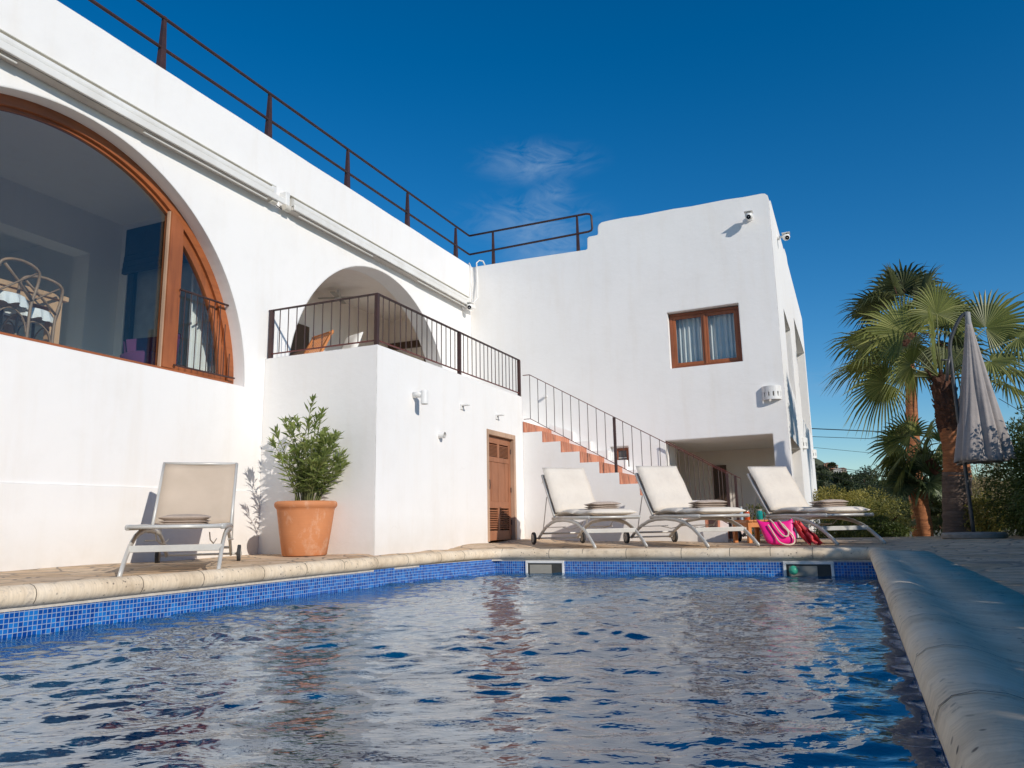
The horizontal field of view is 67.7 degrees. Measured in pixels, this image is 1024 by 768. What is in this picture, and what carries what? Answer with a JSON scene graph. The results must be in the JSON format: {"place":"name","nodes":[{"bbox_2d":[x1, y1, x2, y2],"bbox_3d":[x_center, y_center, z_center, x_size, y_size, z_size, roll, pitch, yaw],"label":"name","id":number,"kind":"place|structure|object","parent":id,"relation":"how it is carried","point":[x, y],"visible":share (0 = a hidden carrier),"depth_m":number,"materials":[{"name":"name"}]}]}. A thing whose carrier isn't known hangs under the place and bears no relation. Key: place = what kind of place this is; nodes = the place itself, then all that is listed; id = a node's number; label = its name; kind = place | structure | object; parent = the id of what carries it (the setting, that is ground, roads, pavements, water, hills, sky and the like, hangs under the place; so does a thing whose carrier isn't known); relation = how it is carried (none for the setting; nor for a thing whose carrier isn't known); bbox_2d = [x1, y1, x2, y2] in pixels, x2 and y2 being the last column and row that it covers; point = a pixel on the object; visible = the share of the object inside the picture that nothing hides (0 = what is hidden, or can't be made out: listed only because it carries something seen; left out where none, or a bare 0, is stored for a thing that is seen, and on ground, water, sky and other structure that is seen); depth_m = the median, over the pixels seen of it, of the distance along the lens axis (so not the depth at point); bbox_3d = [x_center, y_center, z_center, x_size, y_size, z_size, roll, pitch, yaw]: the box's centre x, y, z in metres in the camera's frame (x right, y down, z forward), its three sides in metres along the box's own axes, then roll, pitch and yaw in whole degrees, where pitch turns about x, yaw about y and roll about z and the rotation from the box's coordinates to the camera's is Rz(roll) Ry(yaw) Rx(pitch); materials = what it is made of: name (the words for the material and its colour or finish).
{"place":"outdoors","nodes":[
{"label":"outdoors","id":0,"kind":"place"},
{"bbox_2d":[0,572,947,767],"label":"pool water","id":1,"kind":"structure","parent":0,"point":[537,670],"depth_m":2.75,"materials":[{"name":"blue liquid"}]},
{"bbox_2d":[789,566,797,574],"bbox_3d":[2.771,1.833,7.510,0.088,0.090,0.088,-6,-11,23],"label":"float ball","id":2,"kind":"object","parent":1,"relation":"on","point":[793,570],"visible":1,"depth_m":7.48,"materials":[{"name":"green plastic"}]},
{"bbox_2d":[0,536,1023,594],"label":"stone deck","id":3,"kind":"structure","parent":0,"point":[1000,561],"depth_m":7.50,"materials":[{"name":"beige stone"}]},
{"bbox_2d":[117,462,241,576],"bbox_3d":[-2.757,1.099,6.531,0.787,0.976,2.234,2,-11,-17],"label":"sun lounger","id":4,"kind":"object","parent":3,"relation":"on","point":[206,488],"visible":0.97,"depth_m":6.99,"materials":[{"name":"fabric"}]},
{"bbox_2d":[159,514,210,524],"bbox_3d":[-2.776,1.155,6.481,0.398,0.104,0.252,2,-11,-17],"label":"folded towel","id":5,"kind":"object","parent":4,"relation":"on","point":[174,519],"visible":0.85,"depth_m":6.39,"materials":[{"name":"white fabric"}]},
{"bbox_2d":[274,500,336,555],"bbox_3d":[-2.228,1.555,8.227,0.664,0.574,0.664,-6,-11,23],"label":"terracotta pot","id":6,"kind":"object","parent":3,"relation":"on","point":[305,527],"visible":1,"depth_m":7.99,"materials":[{"name":"orange ceramic"}]},
{"bbox_2d":[266,394,352,500],"bbox_3d":[-2.253,0.718,8.383,0.950,1.200,0.951,-6,-11,23],"label":"potted oleander","id":7,"kind":"object","parent":6,"relation":"on","point":[311,485],"visible":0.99,"depth_m":8.25,"materials":[{"name":"green plant"}]},
{"bbox_2d":[531,475,647,548],"bbox_3d":[0.943,1.620,9.927,0.787,0.976,2.235,2,-11,-16],"label":"sun lounger","id":8,"kind":"object","parent":3,"relation":"on","point":[581,535],"visible":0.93,"depth_m":9.70,"materials":[{"name":"paint"}]},
{"bbox_2d":[542,468,636,516],"bbox_3d":[0.950,1.397,9.880,0.649,0.747,1.684,2,-11,-16],"label":"lounger cushion","id":9,"kind":"object","parent":8,"relation":"on","point":[570,492],"visible":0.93,"depth_m":10.35,"materials":[{"name":"beige fabric"}]},
{"bbox_2d":[584,501,621,509],"bbox_3d":[1.126,1.522,9.529,0.398,0.104,0.314,3,-11,-19],"label":"folded towel","id":10,"kind":"object","parent":9,"relation":"on","point":[604,505],"visible":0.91,"depth_m":9.42,"materials":[{"name":"white fabric"}]},
{"bbox_2d":[623,473,759,547],"bbox_3d":[2.219,1.582,9.806,0.787,0.976,2.235,2,-11,-16],"label":"sun lounger","id":11,"kind":"object","parent":3,"relation":"on","point":[673,535],"visible":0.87,"depth_m":9.59,"materials":[{"name":"paint"}]},
{"bbox_2d":[635,466,745,520],"bbox_3d":[2.224,1.358,9.759,0.649,0.747,1.684,2,-11,-16],"label":"lounger cushion","id":12,"kind":"object","parent":11,"relation":"on","point":[666,490],"visible":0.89,"depth_m":10.21,"materials":[{"name":"beige fabric"}]},
{"bbox_2d":[688,500,726,507],"bbox_3d":[2.401,1.479,9.387,0.398,0.104,0.314,1,-11,-13],"label":"folded towel","id":13,"kind":"object","parent":12,"relation":"on","point":[705,503],"visible":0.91,"depth_m":9.27,"materials":[{"name":"white fabric"}]},
{"bbox_2d":[732,519,774,542],"bbox_3d":[3.253,1.985,10.294,0.396,0.300,0.439,2,-11,-16],"label":"side table","id":14,"kind":"object","parent":3,"relation":"on","point":[748,524],"visible":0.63,"depth_m":10.17,"materials":[{"name":"brown wood"}]},
{"bbox_2d":[744,510,749,519],"bbox_3d":[3.137,1.748,10.179,0.069,0.127,0.069,-6,-11,23],"label":"drink jar","id":15,"kind":"object","parent":14,"relation":"on","point":[747,512],"visible":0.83,"depth_m":10.15,"materials":[{"name":"orange glass"}]},
{"bbox_2d":[756,509,765,519],"bbox_3d":[3.336,1.754,10.254,0.109,0.137,0.085,0,-10,-7],"label":"drink jar","id":16,"kind":"object","parent":14,"relation":"on","point":[759,514],"visible":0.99,"depth_m":10.22,"materials":[{"name":"teal glass"}]},
{"bbox_2d":[756,519,796,545],"bbox_3d":[3.217,1.801,9.293,0.451,0.320,0.267,-6,-11,23],"label":"beach bag","id":17,"kind":"object","parent":3,"relation":"on","point":[779,532],"visible":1,"depth_m":9.23,"materials":[{"name":"pink fabric"}]},
{"bbox_2d":[793,520,824,544],"bbox_3d":[3.551,1.784,9.169,0.380,0.303,0.189,-11,-14,42],"label":"beach cloth","id":18,"kind":"object","parent":3,"relation":"on","point":[807,535],"visible":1,"depth_m":9.17,"materials":[{"name":"red fabric"}]},
{"bbox_2d":[738,473,886,545],"bbox_3d":[3.836,1.621,10.098,0.787,0.976,2.234,2,-11,-14],"label":"sun lounger","id":19,"kind":"object","parent":3,"relation":"on","point":[807,518],"visible":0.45,"depth_m":9.59,"materials":[{"name":"paint"}]},
{"bbox_2d":[747,466,869,513],"bbox_3d":[3.839,1.397,10.051,0.649,0.747,1.684,2,-11,-14],"label":"lounger cushion","id":20,"kind":"object","parent":19,"relation":"on","point":[779,489],"visible":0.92,"depth_m":10.49,"materials":[{"name":"beige fabric"}]},
{"bbox_2d":[808,499,848,507],"bbox_3d":[4.006,1.518,9.674,0.398,0.104,0.314,2,-11,-18],"label":"folded towel","id":21,"kind":"object","parent":20,"relation":"on","point":[831,503],"visible":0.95,"depth_m":9.56,"materials":[{"name":"white fabric"}]},
{"bbox_2d":[941,311,1016,538],"bbox_3d":[5.842,0.490,9.739,0.942,2.910,0.721,-6,-11,23],"label":"folded parasol","id":22,"kind":"object","parent":3,"relation":"on","point":[982,436],"visible":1,"depth_m":9.60,"materials":[{"name":"grey fabric"}]},
{"bbox_2d":[57,0,1023,483],"label":"sky","id":23,"kind":"structure","parent":0,"point":[875,134],"materials":[{"name":"blue"}]},
{"bbox_2d":[812,428,888,431],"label":"power cable","id":24,"kind":"object","parent":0,"point":[847,430],"visible":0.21,"depth_m":55.13,"materials":[{"name":"black rubber"}]},
{"bbox_2d":[812,436,924,440],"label":"power cable","id":25,"kind":"object","parent":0,"point":[857,438],"visible":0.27,"depth_m":54.97,"materials":[{"name":"black rubber"}]},
{"bbox_2d":[819,467,1009,494],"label":"power cable","id":26,"kind":"object","parent":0,"point":[863,473],"visible":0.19,"depth_m":54.49,"materials":[{"name":"black rubber"}]},
{"bbox_2d":[815,459,1014,527],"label":"hill","id":27,"kind":"structure","parent":0,"point":[819,462],"depth_m":126.27,"materials":[{"name":"green plant"}]},
{"bbox_2d":[818,465,1014,492],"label":"power cable","id":28,"kind":"object","parent":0,"point":[869,472],"visible":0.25,"depth_m":54.66,"materials":[{"name":"black rubber"}]},
{"bbox_2d":[834,529,1018,536],"bbox_3d":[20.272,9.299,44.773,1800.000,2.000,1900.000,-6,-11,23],"label":"ground","id":29,"kind":"structure","parent":0,"point":[940,532],"depth_m":53.48,"materials":[{"name":"brown soil"}]},
{"bbox_2d":[0,0,819,571],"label":"villa","id":30,"kind":"object","parent":29,"relation":"on","point":[96,430],"visible":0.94,"depth_m":9.99,"materials":[{"name":"white paint"}]},
{"bbox_2d":[0,257,40,337],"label":"dining chair","id":31,"kind":"object","parent":30,"relation":"on","point":[4,304],"visible":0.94,"depth_m":6.92,"materials":[{"name":"brown wicker"}]},
{"bbox_2d":[0,290,28,313],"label":"seat cushion","id":32,"kind":"object","parent":31,"relation":"on","point":[9,297],"visible":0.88,"depth_m":6.83,"materials":[{"name":"white fabric"}]},
{"bbox_2d":[2,275,63,342],"bbox_3d":[-4.667,-0.647,7.363,0.443,0.740,0.428,-7,-12,28],"label":"dining chair","id":33,"kind":"object","parent":30,"relation":"on","point":[17,319],"visible":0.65,"depth_m":7.38,"materials":[{"name":"wicker"}]},
{"bbox_2d":[3,307,53,327],"bbox_3d":[-4.690,-0.649,7.376,0.488,0.112,0.492,-7,-12,28],"label":"seat cushion","id":34,"kind":"object","parent":33,"relation":"on","point":[45,315],"visible":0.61,"depth_m":7.34,"materials":[{"name":"white fabric"}]},
{"bbox_2d":[0,278,68,343],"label":"dining table","id":35,"kind":"object","parent":30,"relation":"on","point":[52,300],"visible":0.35,"depth_m":7.49,"materials":[{"name":"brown wood"}]},
{"bbox_2d":[0,93,233,383],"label":"arched window frame","id":36,"kind":"structure","parent":30,"relation":"in","point":[179,238],"depth_m":8.24,"materials":[{"name":"brown wood"}]},
{"bbox_2d":[122,273,137,353],"bbox_3d":[-4.866,-0.755,10.588,1.394,2.124,0.066,-6,-11,23],"label":"inner window frame","id":37,"kind":"structure","parent":30,"relation":"in","point":[132,278],"depth_m":10.89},
{"bbox_2d":[0,29,284,204],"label":"awning","id":38,"kind":"object","parent":30,"relation":"attached to","point":[29,59],"visible":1,"depth_m":7.60,"materials":[{"name":"white metal"}]},
{"bbox_2d":[120,333,180,364],"bbox_3d":[-4.215,-0.325,8.886,0.652,0.640,0.631,-6,-11,23],"label":"armchair","id":39,"kind":"object","parent":30,"relation":"on","point":[142,350],"visible":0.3,"depth_m":8.95,"materials":[{"name":"purple fabric"}]},
{"bbox_2d":[121,221,187,274],"bbox_3d":[-4.900,-1.966,10.709,1.501,0.681,0.062,-6,-11,23],"label":"roman blind","id":40,"kind":"object","parent":30,"relation":"attached to","point":[143,248],"visible":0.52,"depth_m":10.84,"materials":[{"name":"blue fabric"}]},
{"bbox_2d":[133,262,192,366],"bbox_3d":[-4.846,-0.747,10.633,1.394,2.124,0.033,-6,-11,23],"label":"inner window pane","id":41,"kind":"structure","parent":30,"relation":"in","point":[148,282],"depth_m":10.77,"materials":[{"name":"clear glass"}]},
{"bbox_2d":[186,273,214,372],"bbox_3d":[-3.652,-0.637,9.168,0.076,1.271,0.594,-6,-11,23],"label":"curtain","id":42,"kind":"object","parent":30,"relation":"hanging from","point":[195,288],"visible":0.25,"depth_m":9.05,"materials":[{"name":"white fabric"}]},
{"bbox_2d":[173,289,234,378],"bbox_3d":[-3.438,-0.550,8.617,0.025,0.861,0.886,-6,-11,23],"label":"window guard rail","id":43,"kind":"object","parent":30,"relation":"attached to","point":[209,299],"depth_m":8.56,"materials":[{"name":"brown metal"}]},
{"bbox_2d":[304,330,333,353],"bbox_3d":[-3.139,-0.325,11.096,0.579,1.006,0.924,-11,-14,43],"label":"porch chair","id":44,"kind":"object","parent":30,"relation":"on","point":[325,340],"visible":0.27,"depth_m":11.38,"materials":[{"name":"brown wood"}]},
{"bbox_2d":[341,332,362,348],"bbox_3d":[-2.563,-0.400,11.726,0.428,0.808,0.370,-11,-14,43],"label":"chair cushion","id":45,"kind":"object","parent":44,"relation":"on","point":[352,338],"visible":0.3,"depth_m":11.76,"materials":[{"name":"white fabric"}]},
{"bbox_2d":[318,289,352,303],"bbox_3d":[-2.942,-1.515,12.925,0.545,0.180,0.545,8,-14,-40],"label":"ceiling fan","id":46,"kind":"object","parent":30,"relation":"hanging from","point":[337,294],"visible":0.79,"depth_m":12.89,"materials":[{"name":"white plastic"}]},
{"bbox_2d":[88,0,592,263],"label":"roof railing","id":47,"kind":"object","parent":30,"relation":"on","point":[161,60],"visible":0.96,"depth_m":10.45,"materials":[{"name":"brown metal"}]},
{"bbox_2d":[280,191,474,308],"bbox_3d":[-1.841,-1.924,12.156,0.152,0.258,5.330,-6,-11,23],"label":"awning","id":48,"kind":"object","parent":30,"relation":"attached to","point":[309,215],"visible":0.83,"depth_m":11.33,"materials":[{"name":"white metal"}]},
{"bbox_2d":[268,293,520,395],"bbox_3d":[-1.426,-0.348,10.913,1.598,0.624,4.160,-6,-11,23],"label":"balcony railing","id":49,"kind":"object","parent":30,"relation":"on","point":[376,340],"visible":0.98,"depth_m":9.34,"materials":[{"name":"brown metal"}]},
{"bbox_2d":[412,390,427,404],"bbox_3d":[-1.106,0.165,9.228,0.201,0.169,0.092,-6,-11,23],"label":"wall lamp","id":50,"kind":"object","parent":30,"relation":"attached to","point":[422,395],"visible":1,"depth_m":9.18,"materials":[{"name":"white plastic"}]},
{"bbox_2d":[438,432,445,437],"bbox_3d":[-0.895,0.654,9.757,0.086,0.083,0.079,-6,-11,23],"label":"vent pipe","id":51,"kind":"object","parent":30,"relation":"attached to","point":[441,434],"visible":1,"depth_m":9.73,"materials":[{"name":"white plastic"}]},
{"bbox_2d":[460,404,469,409],"bbox_3d":[-0.635,0.310,10.393,0.115,0.074,0.082,-6,-11,23],"label":"wall bracket","id":52,"kind":"object","parent":30,"relation":"attached to","point":[462,406],"depth_m":10.38,"materials":[{"name":"white plastic"}]},
{"bbox_2d":[461,302,473,309],"bbox_3d":[-0.834,-1.444,14.255,0.231,0.129,0.154,-6,-11,23],"label":"security camera","id":53,"kind":"object","parent":30,"relation":"attached to","point":[469,305],"visible":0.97,"depth_m":14.21,"materials":[{"name":"white plastic"}]},
{"bbox_2d":[468,260,484,304],"bbox_3d":[-0.741,-1.928,14.573,0.363,0.992,0.374,-6,-11,23],"label":"cable conduit","id":54,"kind":"object","parent":30,"relation":"attached to","point":[477,279],"visible":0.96,"depth_m":14.69,"materials":[{"name":"white plastic"}]},
{"bbox_2d":[489,436,511,540],"bbox_3d":[-0.186,1.559,11.406,0.086,1.517,0.877,-6,-11,23],"label":"store door","id":55,"kind":"structure","parent":30,"relation":"in","point":[499,468],"depth_m":11.47,"materials":[{"name":"brown wood"}]},
{"bbox_2d":[617,448,628,466],"bbox_3d":[1.903,1.261,13.094,0.230,0.320,0.041,-6,-11,23],"label":"small window","id":56,"kind":"structure","parent":30,"relation":"in","point":[621,455],"depth_m":13.09,"materials":[{"name":"brown wood"}]},
{"bbox_2d":[523,374,732,538],"bbox_3d":[1.651,1.021,11.653,3.171,2.658,0.039,-6,-11,23],"label":"stair railing","id":57,"kind":"object","parent":30,"relation":"on","point":[616,465],"visible":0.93,"depth_m":11.66,"materials":[{"name":"black metal"}]},
{"bbox_2d":[676,317,702,362],"bbox_3d":[3.074,-0.750,13.110,0.484,0.927,0.074,-6,-11,23],"label":"curtain","id":58,"kind":"object","parent":30,"relation":"hanging from","point":[689,341],"visible":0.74,"depth_m":13.12,"materials":[{"name":"white fabric"}]},
{"bbox_2d":[666,441,743,519],"bbox_3d":[3.093,1.609,12.284,1.157,1.451,0.039,-6,-11,23],"label":"stair railing","id":59,"kind":"object","parent":30,"relation":"on","point":[736,491],"visible":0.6,"depth_m":12.15,"materials":[{"name":"black metal"}]},
{"bbox_2d":[669,306,742,367],"bbox_3d":[3.271,-0.771,12.898,1.173,0.968,0.077,-6,-11,23],"label":"casement window","id":60,"kind":"structure","parent":30,"relation":"in","point":[704,314],"depth_m":12.88,"materials":[{"name":"brown wood"}]},
{"bbox_2d":[713,465,727,517],"bbox_3d":[4.099,2.271,14.948,0.271,1.353,0.032,-6,-11,23],"label":"porch door","id":61,"kind":"structure","parent":30,"relation":"in","point":[716,482],"depth_m":15.00,"materials":[{"name":"brown wood"}]},
{"bbox_2d":[708,313,736,359],"bbox_3d":[3.561,-0.795,12.908,0.484,0.927,0.064,-6,-11,23],"label":"curtain","id":62,"kind":"object","parent":30,"relation":"hanging from","point":[722,343],"visible":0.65,"depth_m":12.91,"materials":[{"name":"white fabric"}]},
{"bbox_2d":[744,210,752,220],"bbox_3d":[3.931,-2.771,12.654,0.139,0.133,0.238,-6,-11,23],"label":"security camera","id":63,"kind":"object","parent":30,"relation":"attached to","point":[748,215],"visible":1,"depth_m":12.58,"materials":[{"name":"white plastic"}]},
{"bbox_2d":[762,385,781,399],"bbox_3d":[4.126,0.139,12.140,0.291,0.219,0.135,-6,-11,23],"label":"wall light","id":64,"kind":"object","parent":30,"relation":"attached to","point":[770,389],"visible":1,"depth_m":12.09,"materials":[{"name":"white plastic"}]},
{"bbox_2d":[777,232,789,240],"bbox_3d":[4.890,-2.641,13.736,0.226,0.129,0.149,-6,-11,23],"label":"security camera","id":65,"kind":"object","parent":30,"relation":"attached to","point":[785,236],"visible":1,"depth_m":13.70,"materials":[{"name":"white plastic"}]},
{"bbox_2d":[802,438,807,448],"bbox_3d":[5.947,1.208,15.507,0.123,0.219,0.258,-6,-11,23],"label":"wall light","id":66,"kind":"object","parent":30,"relation":"attached to","point":[805,443],"visible":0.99,"depth_m":15.41,"materials":[{"name":"white plastic"}]},
{"bbox_2d":[812,449,816,458],"bbox_3d":[7.671,1.778,19.366,0.123,0.219,0.258,-6,-11,23],"label":"wall light","id":67,"kind":"object","parent":30,"relation":"attached to","point":[814,452],"visible":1,"depth_m":19.28,"materials":[{"name":"white plastic"}]},
{"bbox_2d":[0,560,950,767],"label":"pool basin","id":68,"kind":"object","parent":29,"relation":"in","point":[28,622],"visible":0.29,"depth_m":6.25,"materials":[{"name":"blue tile"}]},
{"bbox_2d":[0,559,871,612],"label":"tile band mortar","id":69,"kind":"object","parent":68,"relation":"attached to","point":[125,597],"visible":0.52,"depth_m":6.23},
{"bbox_2d":[0,547,1023,767],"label":"pool coping","id":70,"kind":"object","parent":68,"relation":"on","point":[980,729],"visible":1,"depth_m":2.81,"materials":[{"name":"stone"}]},
{"bbox_2d":[31,547,1023,739],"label":"coping joints","id":71,"kind":"object","parent":70,"relation":"on","point":[770,555],"visible":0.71,"depth_m":3.15,"materials":[{"name":"grey concrete"}]},
{"bbox_2d":[525,561,564,573],"bbox_3d":[0.370,2.112,8.612,0.470,0.232,0.012,-6,-11,23],"label":"pool skimmer","id":72,"kind":"object","parent":68,"relation":"attached to","point":[544,567],"visible":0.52,"depth_m":8.62,"materials":[{"name":"white plastic"}]},
{"bbox_2d":[783,561,834,576],"bbox_3d":[2.921,1.865,7.509,0.470,0.232,0.012,-6,-11,23],"label":"pool skimmer","id":73,"kind":"object","parent":68,"relation":"attached to","point":[804,568],"visible":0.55,"depth_m":7.51,"materials":[{"name":"white plastic"}]},
{"bbox_2d":[743,503,772,536],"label":"shrub","id":74,"kind":"object","parent":29,"relation":"on","point":[756,507],"visible":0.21,"depth_m":12.95,"materials":[{"name":"green plant"}]},
{"bbox_2d":[812,518,874,537],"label":"shrub","id":75,"kind":"object","parent":29,"relation":"on","point":[845,534],"visible":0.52,"depth_m":12.57,"materials":[{"name":"green plant"}]},
{"bbox_2d":[807,500,882,537],"bbox_3d":[6.126,2.549,14.017,1.325,0.869,1.349,-6,-11,23],"label":"shrub","id":76,"kind":"object","parent":29,"relation":"on","point":[858,518],"visible":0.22,"depth_m":13.94,"materials":[{"name":"green plant"}]},
{"bbox_2d":[812,484,878,521],"bbox_3d":[7.521,2.939,17.435,1.720,1.285,1.655,-6,-11,23],"label":"yellow shrub","id":77,"kind":"object","parent":29,"relation":"on","point":[839,495],"visible":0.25,"depth_m":17.46,"materials":[{"name":"green plant"}]},
{"bbox_2d":[847,486,906,518],"bbox_3d":[8.668,3.088,18.398,1.550,1.300,1.336,-6,-11,23],"label":"yellow shrub","id":78,"kind":"object","parent":29,"relation":"on","point":[882,497],"visible":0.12,"depth_m":18.15,"materials":[{"name":"green plant"}]},
{"bbox_2d":[857,515,908,537],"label":"dark shrub","id":79,"kind":"object","parent":29,"relation":"on","point":[886,528],"visible":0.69,"depth_m":12.65,"materials":[{"name":"green plant"}]},
{"bbox_2d":[852,497,915,536],"bbox_3d":[7.113,2.597,14.505,1.368,0.963,1.666,-6,-11,23],"label":"shrub","id":80,"kind":"object","parent":29,"relation":"on","point":[903,521],"visible":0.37,"depth_m":14.39,"materials":[{"name":"green plant"}]},
{"bbox_2d":[880,448,942,535],"bbox_3d":[6.653,1.802,12.584,1.102,1.545,1.203,-6,-11,23],"label":"dwarf palm","id":81,"kind":"object","parent":29,"relation":"on","point":[919,494],"visible":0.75,"depth_m":12.47,"materials":[{"name":"green plant"}]},
{"bbox_2d":[829,259,996,536],"bbox_3d":[8.100,0.247,15.409,2.942,5.642,2.949,1,-11,-12],"label":"tall fan palm","id":82,"kind":"object","parent":29,"relation":"on","point":[895,282],"visible":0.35,"depth_m":15.48,"materials":[{"name":"green plant"}]},
{"bbox_2d":[814,459,1022,528],"bbox_3d":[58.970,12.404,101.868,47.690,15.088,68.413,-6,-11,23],"label":"pine","id":83,"kind":"object","parent":29,"relation":"on","point":[846,483],"depth_m":113.18,"materials":[{"name":"green plant"}]},
{"bbox_2d":[821,279,1023,532],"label":"fan palm","id":84,"kind":"object","parent":29,"relation":"on","point":[932,312],"visible":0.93,"depth_m":11.60,"materials":[{"name":"green plant"}]},
{"bbox_2d":[866,411,978,500],"bbox_3d":[6.660,1.470,12.405,1.554,2.138,1.280,0,-10,-5],"label":"young fan palm","id":85,"kind":"object","parent":29,"relation":"on","point":[895,452],"visible":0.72,"depth_m":12.53,"materials":[{"name":"green plant"}]},
{"bbox_2d":[907,487,979,533],"bbox_3d":[7.461,2.104,13.043,1.370,1.092,1.307,-6,-11,23],"label":"dwarf palm","id":86,"kind":"object","parent":29,"relation":"on","point":[939,520],"visible":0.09,"depth_m":12.99,"materials":[{"name":"green plant"}]},
{"bbox_2d":[912,488,1009,535],"bbox_3d":[7.740,2.204,13.093,1.499,1.161,1.460,-10,-13,39],"label":"dark shrub","id":87,"kind":"object","parent":29,"relation":"on","point":[936,512],"visible":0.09,"depth_m":13.01,"materials":[{"name":"green plant"}]},
{"bbox_2d":[960,488,1006,531],"bbox_3d":[6.859,1.955,11.050,0.753,0.927,0.877,-6,-11,23],"label":"yellow shrub","id":88,"kind":"object","parent":29,"relation":"on","point":[979,518],"visible":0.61,"depth_m":10.93,"materials":[{"name":"green plant"}]},
{"bbox_2d":[970,463,1014,527],"bbox_3d":[7.583,1.821,12.254,1.009,1.599,1.101,-6,-11,23],"label":"dry shrub","id":89,"kind":"object","parent":29,"relation":"on","point":[977,486],"visible":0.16,"depth_m":12.20,"materials":[{"name":"green plant"}]},
{"bbox_2d":[976,402,1023,535],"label":"hedge","id":90,"kind":"object","parent":29,"relation":"on","point":[1016,501],"visible":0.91,"depth_m":10.04,"materials":[{"name":"green plant"}]}
]}

